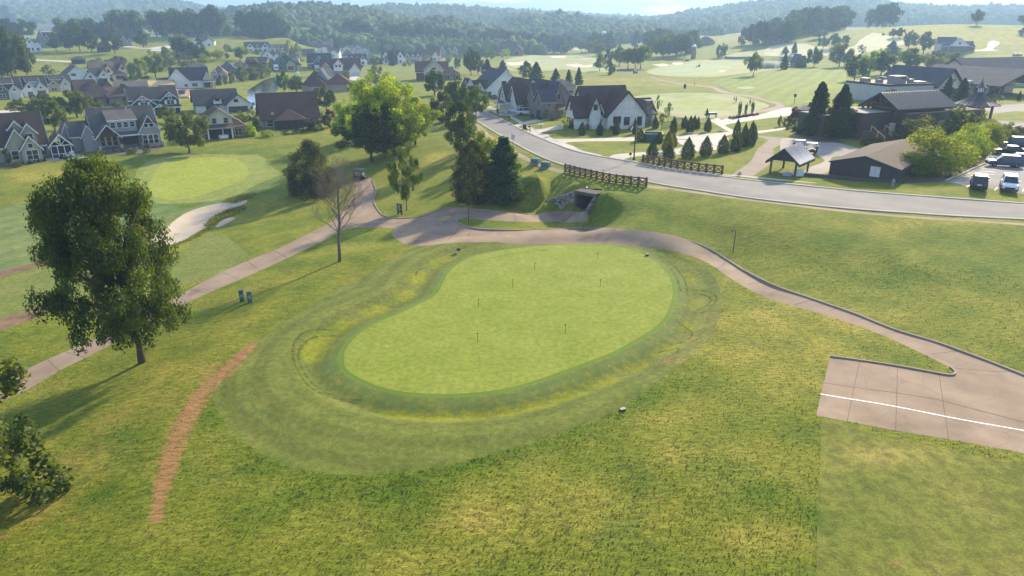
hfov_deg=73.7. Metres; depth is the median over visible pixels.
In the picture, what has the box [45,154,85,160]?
patio
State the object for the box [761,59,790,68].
pond
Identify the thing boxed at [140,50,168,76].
tree
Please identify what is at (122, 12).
tree
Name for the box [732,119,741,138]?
conifer
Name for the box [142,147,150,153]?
shrub
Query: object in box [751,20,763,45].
tree
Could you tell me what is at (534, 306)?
putting green
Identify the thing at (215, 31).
tree
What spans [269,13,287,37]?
tree
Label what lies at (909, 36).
tree
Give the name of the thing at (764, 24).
tree
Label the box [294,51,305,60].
shrub
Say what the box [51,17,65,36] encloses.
tree
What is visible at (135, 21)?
tree
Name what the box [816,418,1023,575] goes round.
mown lawn
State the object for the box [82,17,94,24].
tree
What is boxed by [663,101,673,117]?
tree
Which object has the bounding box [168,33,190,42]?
tree
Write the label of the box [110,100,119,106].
tree
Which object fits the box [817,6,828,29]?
tree
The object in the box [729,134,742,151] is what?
conifer
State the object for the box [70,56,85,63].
pavilion
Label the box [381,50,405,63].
house
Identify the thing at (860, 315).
path kerb
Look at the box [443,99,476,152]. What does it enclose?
tree
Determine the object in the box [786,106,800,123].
tree
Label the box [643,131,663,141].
bin enclosure
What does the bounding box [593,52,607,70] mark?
tree
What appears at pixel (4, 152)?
tree
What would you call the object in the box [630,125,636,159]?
street lamp
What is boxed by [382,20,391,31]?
tree
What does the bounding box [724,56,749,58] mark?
stone wall
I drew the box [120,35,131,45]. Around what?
house
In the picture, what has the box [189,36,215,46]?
house
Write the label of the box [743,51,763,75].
tree
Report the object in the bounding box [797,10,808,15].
tree
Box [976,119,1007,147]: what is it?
tree
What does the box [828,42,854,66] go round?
tree
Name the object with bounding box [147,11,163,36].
tree
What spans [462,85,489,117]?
tree
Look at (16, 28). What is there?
tree
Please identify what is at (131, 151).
shrub
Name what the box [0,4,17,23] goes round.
tree
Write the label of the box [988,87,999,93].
window
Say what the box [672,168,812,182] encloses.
walkway
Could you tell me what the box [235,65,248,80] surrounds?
tree
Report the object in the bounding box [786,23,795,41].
tree
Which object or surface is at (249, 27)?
tree
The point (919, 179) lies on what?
mulch bed
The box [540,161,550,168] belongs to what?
utility cabinet
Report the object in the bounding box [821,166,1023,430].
road markings
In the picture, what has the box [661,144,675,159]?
conifer
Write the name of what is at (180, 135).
tree
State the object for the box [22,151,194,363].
tree
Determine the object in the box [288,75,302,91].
tree
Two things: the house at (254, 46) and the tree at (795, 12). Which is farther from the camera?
the tree at (795, 12)
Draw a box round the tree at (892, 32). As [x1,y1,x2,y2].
[889,28,898,36]
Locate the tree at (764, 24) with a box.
[756,20,770,44]
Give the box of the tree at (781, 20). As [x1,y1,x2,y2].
[771,16,784,23]
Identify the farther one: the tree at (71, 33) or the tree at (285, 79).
the tree at (71, 33)
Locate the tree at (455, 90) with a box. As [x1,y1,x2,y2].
[446,77,469,102]
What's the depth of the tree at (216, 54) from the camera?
404.17 m
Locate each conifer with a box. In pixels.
[215,77,221,84]
[449,139,492,205]
[481,59,490,73]
[482,135,525,204]
[497,60,508,71]
[527,62,544,80]
[550,68,559,80]
[565,69,573,82]
[573,67,583,84]
[577,121,586,135]
[595,122,603,135]
[612,118,620,134]
[631,118,637,133]
[634,128,644,141]
[646,140,659,156]
[652,116,658,127]
[654,132,663,143]
[660,131,674,151]
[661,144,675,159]
[669,116,677,132]
[672,133,677,146]
[680,136,696,158]
[681,115,687,127]
[685,116,694,131]
[692,115,697,128]
[697,117,700,128]
[698,135,713,156]
[704,117,712,131]
[717,134,730,153]
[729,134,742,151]
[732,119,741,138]
[739,122,749,147]
[747,120,756,146]
[779,53,789,68]
[781,47,788,52]
[791,42,797,52]
[801,81,830,133]
[821,83,857,137]
[885,41,901,52]
[941,76,953,98]
[951,78,971,101]
[1017,91,1021,99]
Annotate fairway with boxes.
[0,177,279,270]
[0,235,247,317]
[499,55,616,72]
[635,93,768,117]
[646,60,772,76]
[727,49,766,56]
[764,33,904,55]
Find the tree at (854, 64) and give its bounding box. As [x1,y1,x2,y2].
[843,54,870,80]
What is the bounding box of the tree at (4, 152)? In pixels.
[1,148,16,165]
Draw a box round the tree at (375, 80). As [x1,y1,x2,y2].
[364,66,385,84]
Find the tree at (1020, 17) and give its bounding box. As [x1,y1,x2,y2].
[1018,15,1023,24]
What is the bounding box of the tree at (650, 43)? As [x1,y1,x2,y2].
[646,33,658,56]
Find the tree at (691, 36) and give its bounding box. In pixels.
[682,30,694,54]
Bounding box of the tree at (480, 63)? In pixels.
[471,55,483,71]
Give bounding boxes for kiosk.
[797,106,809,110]
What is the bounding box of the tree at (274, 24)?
[266,17,283,37]
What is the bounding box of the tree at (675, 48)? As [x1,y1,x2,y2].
[671,35,682,56]
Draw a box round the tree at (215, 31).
[209,7,227,35]
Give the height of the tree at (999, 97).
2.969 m
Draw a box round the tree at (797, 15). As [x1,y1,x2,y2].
[792,13,807,29]
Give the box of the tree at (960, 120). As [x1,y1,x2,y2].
[933,106,980,140]
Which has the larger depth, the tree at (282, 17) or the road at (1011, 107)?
the tree at (282, 17)
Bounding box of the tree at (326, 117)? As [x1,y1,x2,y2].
[319,109,338,126]
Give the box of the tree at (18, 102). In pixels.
[4,99,36,111]
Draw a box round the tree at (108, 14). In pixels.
[102,9,121,24]
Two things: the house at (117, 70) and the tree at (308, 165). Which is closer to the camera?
the tree at (308, 165)
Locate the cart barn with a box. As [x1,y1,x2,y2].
[828,139,935,182]
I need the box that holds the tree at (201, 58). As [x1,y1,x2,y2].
[197,53,210,63]
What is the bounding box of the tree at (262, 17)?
[258,15,267,36]
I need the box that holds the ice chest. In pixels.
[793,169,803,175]
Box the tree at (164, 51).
[160,46,171,56]
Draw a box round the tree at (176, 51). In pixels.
[171,47,180,57]
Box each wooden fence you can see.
[564,163,647,186]
[642,154,723,173]
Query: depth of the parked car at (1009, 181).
89.43 m
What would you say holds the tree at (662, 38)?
on the ground at (272, 218)
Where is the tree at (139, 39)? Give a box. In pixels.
[132,30,149,47]
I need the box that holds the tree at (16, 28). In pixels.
[6,18,36,37]
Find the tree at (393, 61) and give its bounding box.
[388,51,397,65]
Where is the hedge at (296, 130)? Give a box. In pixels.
[279,128,306,134]
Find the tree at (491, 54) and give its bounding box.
[484,49,496,57]
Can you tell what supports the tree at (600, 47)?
on the ground at (272, 218)
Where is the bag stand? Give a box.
[708,112,716,117]
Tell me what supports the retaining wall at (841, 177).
on the ground at (272, 218)
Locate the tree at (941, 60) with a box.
[934,56,949,63]
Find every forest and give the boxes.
[0,0,444,28]
[203,0,483,56]
[323,10,551,55]
[368,3,668,25]
[448,12,762,45]
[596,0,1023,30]
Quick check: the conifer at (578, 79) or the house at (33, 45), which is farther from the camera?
the house at (33, 45)
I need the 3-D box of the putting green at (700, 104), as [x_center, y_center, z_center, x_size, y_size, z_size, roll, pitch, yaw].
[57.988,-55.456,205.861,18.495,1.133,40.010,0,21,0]
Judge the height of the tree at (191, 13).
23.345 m
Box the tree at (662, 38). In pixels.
[658,32,672,57]
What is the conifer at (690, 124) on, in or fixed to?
on the ground at (272, 218)
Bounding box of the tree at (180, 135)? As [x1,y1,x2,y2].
[163,110,210,152]
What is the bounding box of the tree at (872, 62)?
[861,49,880,73]
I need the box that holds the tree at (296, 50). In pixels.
[291,43,301,52]
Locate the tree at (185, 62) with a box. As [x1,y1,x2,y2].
[177,55,195,66]
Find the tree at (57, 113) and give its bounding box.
[33,100,68,130]
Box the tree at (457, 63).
[453,55,460,68]
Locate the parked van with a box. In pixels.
[999,136,1023,147]
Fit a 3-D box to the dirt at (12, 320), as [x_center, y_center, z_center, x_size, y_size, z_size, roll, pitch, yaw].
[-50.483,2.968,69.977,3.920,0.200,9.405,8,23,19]
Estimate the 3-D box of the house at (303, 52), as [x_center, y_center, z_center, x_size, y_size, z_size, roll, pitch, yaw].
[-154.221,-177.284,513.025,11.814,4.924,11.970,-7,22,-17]
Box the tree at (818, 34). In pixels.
[809,28,827,37]
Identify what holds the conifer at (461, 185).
on the ground at (272, 218)
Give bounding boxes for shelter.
[765,142,814,176]
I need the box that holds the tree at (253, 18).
[247,8,257,37]
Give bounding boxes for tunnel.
[544,188,605,213]
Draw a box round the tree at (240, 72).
[234,65,248,81]
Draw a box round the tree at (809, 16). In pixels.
[806,8,823,30]
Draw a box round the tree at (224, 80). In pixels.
[222,75,227,83]
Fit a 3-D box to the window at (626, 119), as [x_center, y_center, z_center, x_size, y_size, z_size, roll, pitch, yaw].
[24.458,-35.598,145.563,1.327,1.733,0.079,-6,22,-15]
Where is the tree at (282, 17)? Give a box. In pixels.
[279,14,289,37]
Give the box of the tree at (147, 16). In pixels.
[142,9,158,36]
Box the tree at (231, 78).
[227,72,234,83]
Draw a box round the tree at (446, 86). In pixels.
[443,82,460,105]
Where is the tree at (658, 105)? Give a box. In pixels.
[655,95,662,111]
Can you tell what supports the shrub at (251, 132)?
on the ground at (272, 218)
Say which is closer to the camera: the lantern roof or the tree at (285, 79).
the lantern roof
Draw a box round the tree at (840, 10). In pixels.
[828,5,844,29]
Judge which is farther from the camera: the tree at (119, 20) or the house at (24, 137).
the tree at (119, 20)
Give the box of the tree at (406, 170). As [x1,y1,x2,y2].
[385,140,423,209]
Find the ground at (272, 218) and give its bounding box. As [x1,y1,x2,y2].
[0,24,1023,575]
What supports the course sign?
on the ground at (272, 218)
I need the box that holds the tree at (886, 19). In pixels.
[874,3,896,27]
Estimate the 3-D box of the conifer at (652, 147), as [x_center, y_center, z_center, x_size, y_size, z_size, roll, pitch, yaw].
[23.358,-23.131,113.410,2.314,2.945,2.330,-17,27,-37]
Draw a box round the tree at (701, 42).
[693,29,702,48]
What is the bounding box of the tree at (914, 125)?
[889,114,945,143]
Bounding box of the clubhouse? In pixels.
[846,57,1023,99]
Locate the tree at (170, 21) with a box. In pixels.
[162,8,182,34]
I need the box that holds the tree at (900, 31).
[894,27,905,37]
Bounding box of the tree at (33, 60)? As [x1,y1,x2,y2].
[11,40,36,74]
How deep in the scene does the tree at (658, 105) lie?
179.76 m
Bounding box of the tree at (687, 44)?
[679,35,693,57]
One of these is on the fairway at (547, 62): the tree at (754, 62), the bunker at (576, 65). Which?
the bunker at (576, 65)
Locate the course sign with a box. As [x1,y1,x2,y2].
[396,203,402,214]
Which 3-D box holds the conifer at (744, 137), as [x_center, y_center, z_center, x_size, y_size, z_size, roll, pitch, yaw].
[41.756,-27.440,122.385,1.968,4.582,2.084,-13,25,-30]
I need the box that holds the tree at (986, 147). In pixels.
[959,122,997,155]
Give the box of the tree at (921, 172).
[903,151,937,176]
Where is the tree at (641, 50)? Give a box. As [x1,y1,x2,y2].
[629,44,652,68]
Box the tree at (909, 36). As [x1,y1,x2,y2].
[903,30,917,47]
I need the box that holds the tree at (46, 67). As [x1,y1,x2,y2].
[39,65,59,74]
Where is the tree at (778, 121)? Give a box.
[777,115,781,125]
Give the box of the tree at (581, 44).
[575,39,589,52]
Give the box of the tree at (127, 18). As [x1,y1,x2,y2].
[122,11,140,35]
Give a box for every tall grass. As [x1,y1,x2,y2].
[175,226,211,244]
[203,204,247,225]
[224,192,256,202]
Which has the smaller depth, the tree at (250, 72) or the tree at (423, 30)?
the tree at (250, 72)
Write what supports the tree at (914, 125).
on the ground at (272, 218)
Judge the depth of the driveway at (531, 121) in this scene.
155.91 m
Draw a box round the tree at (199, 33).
[193,14,208,35]
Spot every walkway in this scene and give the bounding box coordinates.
[476,124,566,172]
[487,106,561,144]
[647,185,1023,224]
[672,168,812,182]
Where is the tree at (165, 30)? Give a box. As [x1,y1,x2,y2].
[159,13,170,35]
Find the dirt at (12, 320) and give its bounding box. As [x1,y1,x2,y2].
[0,303,57,330]
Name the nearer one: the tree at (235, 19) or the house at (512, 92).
the house at (512, 92)
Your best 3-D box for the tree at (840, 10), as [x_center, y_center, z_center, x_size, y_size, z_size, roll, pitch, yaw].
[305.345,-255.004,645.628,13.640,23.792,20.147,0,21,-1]
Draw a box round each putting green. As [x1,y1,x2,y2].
[148,157,248,199]
[344,244,672,393]
[658,64,729,74]
[676,98,732,109]
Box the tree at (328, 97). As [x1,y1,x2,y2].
[313,86,335,108]
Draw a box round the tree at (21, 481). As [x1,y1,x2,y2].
[0,356,74,507]
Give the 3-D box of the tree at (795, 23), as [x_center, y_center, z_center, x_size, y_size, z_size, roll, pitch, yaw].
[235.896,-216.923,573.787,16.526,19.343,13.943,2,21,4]
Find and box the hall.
[797,90,981,141]
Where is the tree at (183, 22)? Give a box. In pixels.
[176,12,189,35]
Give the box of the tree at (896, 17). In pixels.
[887,2,905,26]
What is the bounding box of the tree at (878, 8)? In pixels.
[873,4,887,27]
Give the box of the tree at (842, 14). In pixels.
[823,5,848,31]
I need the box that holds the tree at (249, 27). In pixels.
[246,13,256,37]
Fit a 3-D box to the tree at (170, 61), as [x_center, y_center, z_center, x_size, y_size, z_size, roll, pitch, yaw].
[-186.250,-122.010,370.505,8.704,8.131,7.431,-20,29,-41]
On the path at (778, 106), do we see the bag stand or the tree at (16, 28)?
the bag stand
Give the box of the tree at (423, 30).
[414,22,426,35]
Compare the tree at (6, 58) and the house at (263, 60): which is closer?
the tree at (6, 58)
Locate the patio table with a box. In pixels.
[218,129,228,138]
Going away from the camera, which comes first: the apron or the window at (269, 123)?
the apron
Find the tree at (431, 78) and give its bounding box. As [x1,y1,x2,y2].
[423,69,445,94]
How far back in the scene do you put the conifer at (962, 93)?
185.32 m
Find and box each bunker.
[151,200,246,245]
[216,218,234,226]
[507,61,530,64]
[566,64,592,66]
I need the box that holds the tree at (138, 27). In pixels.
[124,15,142,36]
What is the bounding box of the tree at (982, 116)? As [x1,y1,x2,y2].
[979,109,987,124]
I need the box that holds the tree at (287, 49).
[284,40,292,53]
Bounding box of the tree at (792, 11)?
[784,9,797,22]
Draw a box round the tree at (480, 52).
[479,49,485,56]
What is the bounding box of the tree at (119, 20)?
[110,12,125,30]
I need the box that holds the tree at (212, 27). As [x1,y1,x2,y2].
[203,12,214,35]
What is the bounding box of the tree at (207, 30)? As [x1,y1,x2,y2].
[202,14,220,35]
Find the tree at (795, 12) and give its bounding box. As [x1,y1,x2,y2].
[785,11,802,31]
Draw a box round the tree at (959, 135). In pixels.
[943,129,986,163]
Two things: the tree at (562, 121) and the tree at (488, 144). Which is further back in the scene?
the tree at (562, 121)
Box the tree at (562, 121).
[561,110,570,129]
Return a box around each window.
[0,94,6,98]
[10,150,20,159]
[25,149,39,159]
[27,143,33,148]
[41,146,47,154]
[99,137,105,146]
[106,137,112,145]
[110,122,115,128]
[112,136,118,145]
[116,122,122,127]
[123,121,128,127]
[129,121,134,126]
[142,135,148,143]
[148,134,153,143]
[153,134,159,142]
[166,100,174,104]
[234,128,242,135]
[266,121,273,126]
[624,117,629,124]
[637,116,641,125]
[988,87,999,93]
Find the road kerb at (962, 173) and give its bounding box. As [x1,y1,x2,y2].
[477,110,1023,219]
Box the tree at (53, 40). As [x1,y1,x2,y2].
[46,31,61,51]
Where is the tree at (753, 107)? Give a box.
[751,100,754,113]
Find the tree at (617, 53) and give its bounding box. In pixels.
[610,45,625,65]
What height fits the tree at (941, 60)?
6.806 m
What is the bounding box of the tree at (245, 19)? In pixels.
[243,12,253,36]
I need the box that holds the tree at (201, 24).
[193,14,205,35]
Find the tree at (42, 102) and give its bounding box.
[32,94,57,110]
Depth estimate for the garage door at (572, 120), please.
146.89 m
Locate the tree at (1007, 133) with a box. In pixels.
[990,122,1011,144]
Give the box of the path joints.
[48,203,1021,438]
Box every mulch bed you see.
[0,160,46,168]
[104,147,160,154]
[617,68,644,71]
[791,129,845,142]
[900,155,986,183]
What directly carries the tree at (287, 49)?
on the ground at (272, 218)
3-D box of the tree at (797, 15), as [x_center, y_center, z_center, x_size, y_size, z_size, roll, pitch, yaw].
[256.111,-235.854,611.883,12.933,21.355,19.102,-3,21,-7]
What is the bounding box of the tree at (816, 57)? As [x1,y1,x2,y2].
[806,46,822,66]
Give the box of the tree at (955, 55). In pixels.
[946,52,963,60]
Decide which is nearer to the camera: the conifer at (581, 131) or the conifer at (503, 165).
the conifer at (503, 165)
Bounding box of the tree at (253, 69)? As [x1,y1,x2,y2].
[247,66,259,79]
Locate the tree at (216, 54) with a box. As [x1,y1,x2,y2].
[210,49,225,58]
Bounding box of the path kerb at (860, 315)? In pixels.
[372,179,1023,375]
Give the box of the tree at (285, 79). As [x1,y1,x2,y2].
[275,69,288,89]
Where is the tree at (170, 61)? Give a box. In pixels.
[161,55,176,67]
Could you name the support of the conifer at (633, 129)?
on the ground at (272, 218)
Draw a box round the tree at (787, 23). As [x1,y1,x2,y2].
[778,19,790,41]
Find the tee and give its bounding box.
[737,86,754,88]
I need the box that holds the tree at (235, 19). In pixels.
[234,9,248,33]
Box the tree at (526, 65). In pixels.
[518,60,532,76]
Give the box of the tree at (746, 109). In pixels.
[744,102,747,114]
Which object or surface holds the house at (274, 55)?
on the ground at (272, 218)
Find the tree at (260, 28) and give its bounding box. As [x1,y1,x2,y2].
[256,13,269,38]
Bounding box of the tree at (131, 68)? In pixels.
[125,57,148,77]
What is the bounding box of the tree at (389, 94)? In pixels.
[344,70,430,152]
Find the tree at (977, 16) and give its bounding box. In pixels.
[971,8,985,24]
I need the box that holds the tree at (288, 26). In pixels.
[277,19,290,37]
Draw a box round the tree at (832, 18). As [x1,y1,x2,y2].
[825,8,841,30]
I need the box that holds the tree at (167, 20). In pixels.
[164,8,178,33]
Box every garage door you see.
[10,93,20,98]
[62,86,70,90]
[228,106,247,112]
[351,72,358,75]
[536,109,540,117]
[567,117,573,126]
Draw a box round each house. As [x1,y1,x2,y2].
[0,77,23,99]
[0,111,73,163]
[11,75,48,96]
[24,37,41,51]
[34,74,71,91]
[36,30,50,45]
[37,24,54,30]
[57,105,164,153]
[60,64,110,83]
[70,78,128,105]
[87,59,128,80]
[96,41,110,51]
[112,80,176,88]
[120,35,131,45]
[124,86,181,114]
[155,67,215,87]
[180,49,192,58]
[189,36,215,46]
[190,62,206,66]
[190,88,250,112]
[191,105,245,139]
[211,65,228,79]
[221,62,236,75]
[233,60,248,69]
[244,42,268,50]
[245,57,270,66]
[255,91,320,129]
[260,50,280,60]
[267,53,301,71]
[268,44,287,52]
[288,54,299,61]
[300,49,314,55]
[300,67,372,92]
[306,53,331,68]
[311,39,332,47]
[315,47,341,57]
[318,58,361,76]
[340,45,354,50]
[341,50,353,57]
[348,54,366,65]
[353,45,368,55]
[366,54,375,58]
[366,58,377,64]
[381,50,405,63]
[405,52,421,63]
[414,58,460,80]
[418,50,442,60]
[440,46,458,55]
[460,67,513,97]
[491,76,534,114]
[496,42,523,55]
[524,78,572,118]
[557,79,576,94]
[565,85,657,128]
[700,36,714,45]
[790,54,806,66]
[934,37,975,50]
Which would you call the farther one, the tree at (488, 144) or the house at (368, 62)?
the house at (368, 62)
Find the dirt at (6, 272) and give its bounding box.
[0,262,43,276]
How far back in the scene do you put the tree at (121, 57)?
389.02 m
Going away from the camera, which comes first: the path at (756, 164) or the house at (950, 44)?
the path at (756, 164)
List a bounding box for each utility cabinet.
[530,158,540,165]
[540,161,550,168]
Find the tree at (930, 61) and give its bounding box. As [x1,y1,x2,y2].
[924,55,937,66]
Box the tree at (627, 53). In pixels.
[617,47,638,68]
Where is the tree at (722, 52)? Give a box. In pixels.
[716,43,728,57]
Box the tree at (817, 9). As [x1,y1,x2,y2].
[808,6,826,29]
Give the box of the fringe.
[213,242,721,474]
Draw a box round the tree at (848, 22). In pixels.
[841,7,854,29]
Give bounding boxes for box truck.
[273,64,278,70]
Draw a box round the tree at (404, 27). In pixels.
[397,20,413,34]
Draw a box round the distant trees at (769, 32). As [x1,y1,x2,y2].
[0,9,877,60]
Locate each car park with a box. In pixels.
[780,138,858,173]
[949,135,1023,193]
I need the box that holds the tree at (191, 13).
[181,9,201,36]
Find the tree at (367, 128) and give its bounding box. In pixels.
[329,102,412,161]
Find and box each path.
[0,176,1023,452]
[650,76,784,119]
[732,136,820,175]
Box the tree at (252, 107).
[247,102,258,117]
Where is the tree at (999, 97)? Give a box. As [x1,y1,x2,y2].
[990,93,1002,102]
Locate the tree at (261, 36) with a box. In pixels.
[257,10,264,38]
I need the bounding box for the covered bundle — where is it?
[782,172,792,176]
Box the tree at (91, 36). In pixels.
[80,27,98,51]
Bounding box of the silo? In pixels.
[691,44,696,58]
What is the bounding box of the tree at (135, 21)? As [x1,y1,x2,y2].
[128,10,145,33]
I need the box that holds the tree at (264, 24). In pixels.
[262,12,277,38]
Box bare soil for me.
[177,88,195,95]
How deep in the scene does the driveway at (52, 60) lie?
412.93 m
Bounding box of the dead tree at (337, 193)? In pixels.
[300,154,379,261]
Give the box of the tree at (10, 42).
[5,33,16,73]
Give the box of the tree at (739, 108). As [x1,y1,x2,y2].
[738,102,741,116]
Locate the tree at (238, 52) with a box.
[234,49,243,59]
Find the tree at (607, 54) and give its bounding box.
[604,48,613,64]
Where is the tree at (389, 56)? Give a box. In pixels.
[385,51,397,65]
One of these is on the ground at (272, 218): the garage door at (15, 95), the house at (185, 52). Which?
the house at (185, 52)
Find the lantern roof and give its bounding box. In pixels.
[954,77,1000,117]
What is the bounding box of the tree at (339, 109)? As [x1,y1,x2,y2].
[330,98,358,135]
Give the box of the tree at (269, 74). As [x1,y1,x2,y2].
[263,63,270,77]
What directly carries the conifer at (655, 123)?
on the ground at (272, 218)
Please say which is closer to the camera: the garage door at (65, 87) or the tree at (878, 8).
the garage door at (65, 87)
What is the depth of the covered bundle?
100.41 m
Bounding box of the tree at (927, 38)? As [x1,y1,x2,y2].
[916,31,935,52]
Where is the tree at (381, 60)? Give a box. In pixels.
[369,56,384,65]
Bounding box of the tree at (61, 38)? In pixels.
[56,26,74,49]
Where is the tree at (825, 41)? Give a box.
[817,36,829,47]
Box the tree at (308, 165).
[281,139,339,200]
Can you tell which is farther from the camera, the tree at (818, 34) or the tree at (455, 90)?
the tree at (818, 34)
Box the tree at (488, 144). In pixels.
[467,129,497,156]
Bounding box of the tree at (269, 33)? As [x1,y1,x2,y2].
[265,9,280,37]
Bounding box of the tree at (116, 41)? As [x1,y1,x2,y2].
[100,32,123,53]
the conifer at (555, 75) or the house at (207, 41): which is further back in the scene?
the house at (207, 41)
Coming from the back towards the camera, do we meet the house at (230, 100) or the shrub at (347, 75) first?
the shrub at (347, 75)
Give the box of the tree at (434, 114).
[393,96,442,144]
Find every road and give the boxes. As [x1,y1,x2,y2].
[449,95,1023,217]
[972,104,1023,127]
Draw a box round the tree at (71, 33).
[65,22,86,51]
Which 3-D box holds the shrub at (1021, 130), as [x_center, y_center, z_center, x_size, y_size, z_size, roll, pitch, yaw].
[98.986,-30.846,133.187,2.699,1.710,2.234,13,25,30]
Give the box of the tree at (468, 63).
[463,47,479,71]
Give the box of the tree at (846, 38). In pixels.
[841,35,850,42]
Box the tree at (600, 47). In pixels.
[586,38,605,55]
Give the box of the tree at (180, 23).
[178,10,195,35]
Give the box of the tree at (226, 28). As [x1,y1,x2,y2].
[219,11,231,35]
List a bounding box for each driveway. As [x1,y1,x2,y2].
[0,109,24,112]
[36,59,70,61]
[126,45,170,50]
[330,76,358,79]
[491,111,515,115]
[515,119,547,125]
[528,125,567,133]
[534,133,638,155]
[610,107,791,158]
[974,41,999,50]
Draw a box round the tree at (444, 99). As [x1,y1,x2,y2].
[428,91,451,122]
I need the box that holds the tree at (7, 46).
[0,36,9,76]
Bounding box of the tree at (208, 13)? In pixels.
[202,6,216,35]
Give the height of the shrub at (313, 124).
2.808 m
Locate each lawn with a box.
[712,67,851,104]
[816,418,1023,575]
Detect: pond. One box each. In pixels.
[247,77,280,109]
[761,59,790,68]
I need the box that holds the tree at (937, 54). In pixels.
[926,50,946,58]
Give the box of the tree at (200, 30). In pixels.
[182,8,202,35]
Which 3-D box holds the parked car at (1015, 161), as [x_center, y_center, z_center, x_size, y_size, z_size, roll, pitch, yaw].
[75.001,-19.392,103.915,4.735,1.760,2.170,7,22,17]
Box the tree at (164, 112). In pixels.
[157,105,181,127]
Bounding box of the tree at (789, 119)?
[787,116,792,123]
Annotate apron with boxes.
[133,154,280,203]
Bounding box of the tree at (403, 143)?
[376,108,414,151]
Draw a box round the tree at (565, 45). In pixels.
[559,40,570,51]
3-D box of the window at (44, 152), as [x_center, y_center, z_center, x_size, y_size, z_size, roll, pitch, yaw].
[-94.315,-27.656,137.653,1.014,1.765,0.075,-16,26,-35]
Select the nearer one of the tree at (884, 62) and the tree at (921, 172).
the tree at (921, 172)
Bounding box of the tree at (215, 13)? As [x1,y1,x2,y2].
[205,5,222,35]
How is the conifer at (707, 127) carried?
on the ground at (272, 218)
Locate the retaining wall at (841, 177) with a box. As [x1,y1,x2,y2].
[804,172,891,182]
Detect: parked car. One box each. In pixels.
[515,107,528,114]
[970,173,989,189]
[985,154,1023,167]
[991,145,1023,154]
[999,173,1020,191]
[1012,152,1023,159]
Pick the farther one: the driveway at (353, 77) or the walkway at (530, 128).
the driveway at (353, 77)
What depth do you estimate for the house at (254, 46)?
498.06 m
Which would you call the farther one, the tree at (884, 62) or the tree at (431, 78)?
the tree at (884, 62)
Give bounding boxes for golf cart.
[352,168,366,179]
[793,139,805,146]
[806,142,818,153]
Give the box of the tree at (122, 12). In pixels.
[116,9,126,29]
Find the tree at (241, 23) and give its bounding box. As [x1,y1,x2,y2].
[236,12,250,36]
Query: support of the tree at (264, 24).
on the ground at (272, 218)
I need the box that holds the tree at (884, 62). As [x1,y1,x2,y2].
[872,51,897,74]
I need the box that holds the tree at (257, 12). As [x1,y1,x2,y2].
[255,9,260,31]
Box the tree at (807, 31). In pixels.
[803,10,820,33]
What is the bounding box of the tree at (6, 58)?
[0,26,33,75]
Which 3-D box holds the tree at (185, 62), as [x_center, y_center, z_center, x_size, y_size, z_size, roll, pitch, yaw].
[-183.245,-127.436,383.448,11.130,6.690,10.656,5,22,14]
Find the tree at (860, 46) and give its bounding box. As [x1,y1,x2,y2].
[857,44,866,53]
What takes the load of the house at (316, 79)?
on the ground at (272, 218)
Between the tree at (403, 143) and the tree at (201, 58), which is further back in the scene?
the tree at (201, 58)
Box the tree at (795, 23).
[789,18,803,40]
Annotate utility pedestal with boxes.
[238,289,243,301]
[246,291,251,302]
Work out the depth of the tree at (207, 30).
608.72 m
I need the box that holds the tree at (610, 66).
[605,62,615,74]
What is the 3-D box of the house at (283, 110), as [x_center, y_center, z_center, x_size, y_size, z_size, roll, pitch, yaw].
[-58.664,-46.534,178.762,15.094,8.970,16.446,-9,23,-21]
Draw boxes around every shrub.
[12,162,20,167]
[94,100,103,107]
[126,149,135,154]
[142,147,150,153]
[223,44,230,51]
[233,110,247,121]
[244,121,257,136]
[251,116,262,131]
[260,129,274,136]
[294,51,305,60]
[302,118,313,130]
[310,119,324,131]
[342,71,349,78]
[490,95,497,99]
[794,57,806,67]
[860,138,871,145]
[869,138,884,143]
[1003,122,1018,135]
[1016,125,1023,133]
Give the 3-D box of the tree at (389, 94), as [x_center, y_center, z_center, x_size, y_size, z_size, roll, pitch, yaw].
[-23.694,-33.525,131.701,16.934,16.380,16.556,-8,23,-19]
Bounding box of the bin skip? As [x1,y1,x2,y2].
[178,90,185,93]
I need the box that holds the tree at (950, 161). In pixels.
[897,125,981,177]
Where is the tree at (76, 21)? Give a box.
[71,18,80,37]
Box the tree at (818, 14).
[807,11,827,32]
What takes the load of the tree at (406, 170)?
on the ground at (272, 218)
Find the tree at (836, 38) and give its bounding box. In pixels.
[830,33,841,44]
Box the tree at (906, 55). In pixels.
[895,47,925,65]
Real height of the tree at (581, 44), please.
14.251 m
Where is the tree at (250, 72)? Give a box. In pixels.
[245,66,257,79]
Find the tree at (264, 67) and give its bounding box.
[253,63,268,78]
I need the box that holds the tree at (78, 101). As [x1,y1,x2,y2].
[52,89,93,117]
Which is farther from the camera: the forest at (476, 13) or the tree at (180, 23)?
the forest at (476, 13)
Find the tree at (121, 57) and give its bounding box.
[110,55,127,63]
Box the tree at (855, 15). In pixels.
[836,5,856,30]
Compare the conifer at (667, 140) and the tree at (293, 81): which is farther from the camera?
the tree at (293, 81)

